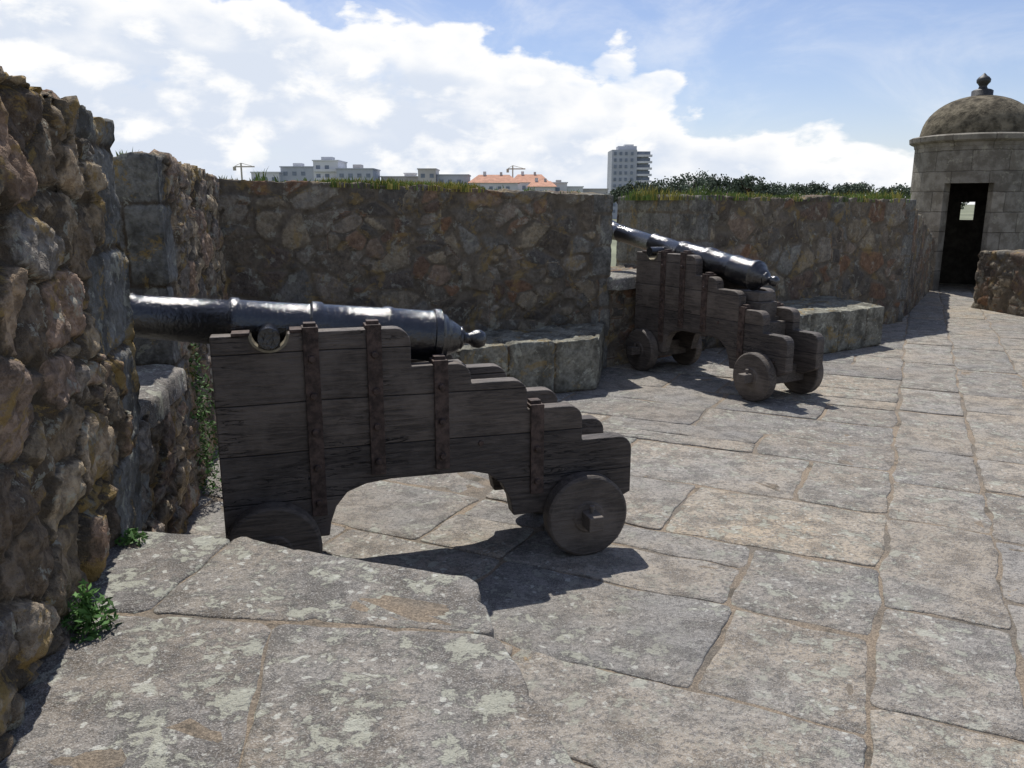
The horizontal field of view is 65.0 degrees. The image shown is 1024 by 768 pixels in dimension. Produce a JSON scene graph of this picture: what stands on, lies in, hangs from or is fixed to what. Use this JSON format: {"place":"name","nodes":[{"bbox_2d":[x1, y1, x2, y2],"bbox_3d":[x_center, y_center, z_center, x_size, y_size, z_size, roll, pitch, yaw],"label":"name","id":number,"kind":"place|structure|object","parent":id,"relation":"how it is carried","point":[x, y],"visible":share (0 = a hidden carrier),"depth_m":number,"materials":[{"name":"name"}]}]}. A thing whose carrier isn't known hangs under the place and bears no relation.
{"place":"outdoors","nodes":[
{"label":"outdoors","id":0,"kind":"place"},
{"bbox_2d":[0,70,149,761],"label":"stone merlon wall","id":1,"kind":"structure","parent":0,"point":[70,483],"depth_m":2.15,"materials":[{"name":"stone"}]},
{"bbox_2d":[250,157,380,181],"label":"apartment block","id":2,"kind":"structure","parent":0,"point":[330,167],"depth_m":290.93,"materials":[{"name":"white concrete"}]},
{"bbox_2d":[380,173,417,182],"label":"apartment block","id":3,"kind":"structure","parent":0,"point":[408,177],"depth_m":300.45,"materials":[{"name":"white concrete"}]},
{"bbox_2d":[417,168,470,183],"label":"apartment block","id":4,"kind":"structure","parent":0,"point":[428,174],"depth_m":292.10,"materials":[{"name":"white concrete"}]},
{"bbox_2d":[469,172,519,190],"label":"red roof house","id":5,"kind":"structure","parent":0,"point":[508,182],"depth_m":286.60,"materials":[{"name":"clear concrete"}]},
{"bbox_2d":[0,0,1023,204],"label":"sky","id":6,"kind":"structure","parent":0,"point":[834,92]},
{"bbox_2d":[514,171,547,191],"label":"red roof house","id":7,"kind":"structure","parent":0,"point":[524,180],"depth_m":304.96,"materials":[{"name":"clear concrete"}]},
{"bbox_2d":[527,178,556,190],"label":"red roof house","id":8,"kind":"structure","parent":0,"point":[545,184],"depth_m":281.89,"materials":[{"name":"clear concrete"}]},
{"bbox_2d":[552,180,583,191],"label":"white house","id":9,"kind":"structure","parent":0,"point":[560,185],"depth_m":291.61,"materials":[{"name":"clear concrete"}]},
{"bbox_2d":[583,188,608,194],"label":"white house","id":10,"kind":"structure","parent":0,"point":[598,190],"depth_m":301.41,"materials":[{"name":"clear concrete"}]},
{"bbox_2d":[184,283,1023,767],"bbox_3d":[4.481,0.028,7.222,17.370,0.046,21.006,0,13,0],"label":"stone paving","id":11,"kind":"structure","parent":0,"point":[550,619],"depth_m":3.68,"materials":[{"name":"grey stone"}]},
{"bbox_2d":[132,381,198,533],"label":"stone breast wall","id":12,"kind":"structure","parent":11,"relation":"on","point":[168,500],"depth_m":3.58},
{"bbox_2d":[136,269,635,427],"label":"embrasure sill","id":13,"kind":"structure","parent":12,"relation":"on","point":[163,387],"depth_m":3.69,"materials":[{"name":"grey stone"}]},
{"bbox_2d":[113,151,227,505],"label":"stone merlon wall","id":14,"kind":"structure","parent":11,"relation":"on","point":[170,235],"depth_m":4.13,"materials":[{"name":"grey stone"}]},
{"bbox_2d":[189,343,221,496],"bbox_3d":[-1.739,0.150,4.494,0.312,0.949,0.318,0,13,0],"label":"weed plant","id":15,"kind":"object","parent":11,"relation":"on","point":[203,414],"visible":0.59,"depth_m":4.48,"materials":[{"name":"green plant"}]},
{"bbox_2d":[130,293,630,555],"bbox_3d":[-0.877,0.158,3.548,2.878,1.331,0.820,-4,13,-16],"label":"cannon","id":16,"kind":"object","parent":11,"relation":"on","point":[322,409],"visible":0.91,"depth_m":3.40,"materials":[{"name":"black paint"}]},
{"bbox_2d":[216,179,612,367],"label":"stone parapet wall","id":17,"kind":"structure","parent":11,"relation":"on","point":[489,259],"depth_m":6.97,"materials":[{"name":"grey stone"}]},
{"bbox_2d":[451,322,605,392],"bbox_3d":[-0.549,-0.148,6.875,3.638,0.505,0.969,-6,14,-23],"label":"stone banquette","id":18,"kind":"object","parent":11,"relation":"on","point":[562,358],"visible":0.35,"depth_m":6.85,"materials":[{"name":"grey stone"}]},
{"bbox_2d":[599,264,707,366],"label":"stone breast wall","id":19,"kind":"structure","parent":11,"relation":"on","point":[622,313],"depth_m":8.06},
{"bbox_2d":[612,220,823,401],"bbox_3d":[1.689,-0.794,7.557,0.861,1.427,2.711,-7,15,-29],"label":"cannon","id":20,"kind":"object","parent":11,"relation":"on","point":[688,294],"visible":0.97,"depth_m":7.00,"materials":[{"name":"black paint"}]},
{"bbox_2d":[616,194,916,348],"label":"stone merlon wall","id":21,"kind":"structure","parent":11,"relation":"on","point":[815,246],"depth_m":9.69,"materials":[{"name":"grey stone"}]},
{"bbox_2d":[115,149,913,202],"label":"wall top grass","id":22,"kind":"structure","parent":21,"relation":"on","point":[391,183],"depth_m":8.77,"materials":[{"name":"green plant"}]},
{"bbox_2d":[781,295,883,353],"bbox_3d":[3.323,-0.669,9.186,2.037,0.506,1.048,-8,15,-32],"label":"stone banquette","id":23,"kind":"object","parent":11,"relation":"on","point":[841,324],"visible":0.56,"depth_m":8.92,"materials":[{"name":"grey stone"}]},
{"bbox_2d":[903,208,934,318],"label":"stone parapet wall","id":24,"kind":"structure","parent":11,"relation":"on","point":[920,264],"depth_m":12.48,"materials":[{"name":"grey stone"}]},
{"bbox_2d":[909,73,1023,289],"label":"sentry turret","id":25,"kind":"object","parent":11,"relation":"on","point":[969,149],"visible":0.94,"depth_m":14.52,"materials":[{"name":"stone"}]},
{"bbox_2d":[971,249,1023,316],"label":"stone parapet wall","id":26,"kind":"structure","parent":11,"relation":"on","point":[999,282],"depth_m":11.99,"materials":[{"name":"brown stone"}]},
{"bbox_2d":[607,144,651,218],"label":"apartment tower","id":27,"kind":"structure","parent":0,"point":[627,163],"depth_m":387.48,"materials":[{"name":"white concrete"}]},
{"bbox_2d":[611,205,974,266],"bbox_3d":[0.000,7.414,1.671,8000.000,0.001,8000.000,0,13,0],"label":"ground","id":28,"kind":"structure","parent":0,"point":[967,212],"depth_m":403.11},
{"bbox_2d":[233,163,254,180],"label":"tower crane","id":29,"kind":"object","parent":28,"relation":"on","point":[235,166],"visible":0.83,"depth_m":299.34,"materials":[{"name":"metal"}]},
{"bbox_2d":[506,165,524,176],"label":"tower crane","id":30,"kind":"object","parent":28,"relation":"on","point":[512,169],"visible":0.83,"depth_m":318.91,"materials":[{"name":"metal"}]},
{"bbox_2d":[606,168,968,219],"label":"pine trees","id":31,"kind":"object","parent":28,"relation":"on","point":[740,185],"visible":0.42,"depth_m":241.66,"materials":[{"name":"green plant"}]},
{"bbox_3d":[-0.545,0.995,1.846,1.751,0.487,2.066,0,13,0],"label":"stone banquette","id":32,"kind":"object","parent":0,"visible":0},
{"bbox_2d":[48,543,473,767],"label":"banquette joint mortar","id":33,"kind":"object","parent":32,"relation":"on","point":[417,610],"visible":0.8,"depth_m":2.20,"materials":[{"name":"grey concrete"}]},
{"bbox_2d":[0,531,575,767],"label":"banquette capping","id":34,"kind":"object","parent":32,"relation":"on","point":[132,687],"visible":0.87,"depth_m":1.96,"materials":[{"name":"grey stone"}]},
{"bbox_2d":[66,578,122,643],"bbox_3d":[-1.137,0.601,2.153,0.159,0.173,0.151,0,13,0],"label":"weed plant","id":35,"kind":"object","parent":34,"relation":"on","point":[88,611],"visible":0.94,"depth_m":2.14,"materials":[{"name":"green plant"}]},
{"bbox_2d":[114,527,148,546],"bbox_3d":[-1.304,0.517,2.744,0.118,0.065,0.121,0,13,0],"label":"weed plant","id":36,"kind":"object","parent":34,"relation":"on","point":[131,538],"visible":0.99,"depth_m":2.73,"materials":[{"name":"green plant"}]}
]}

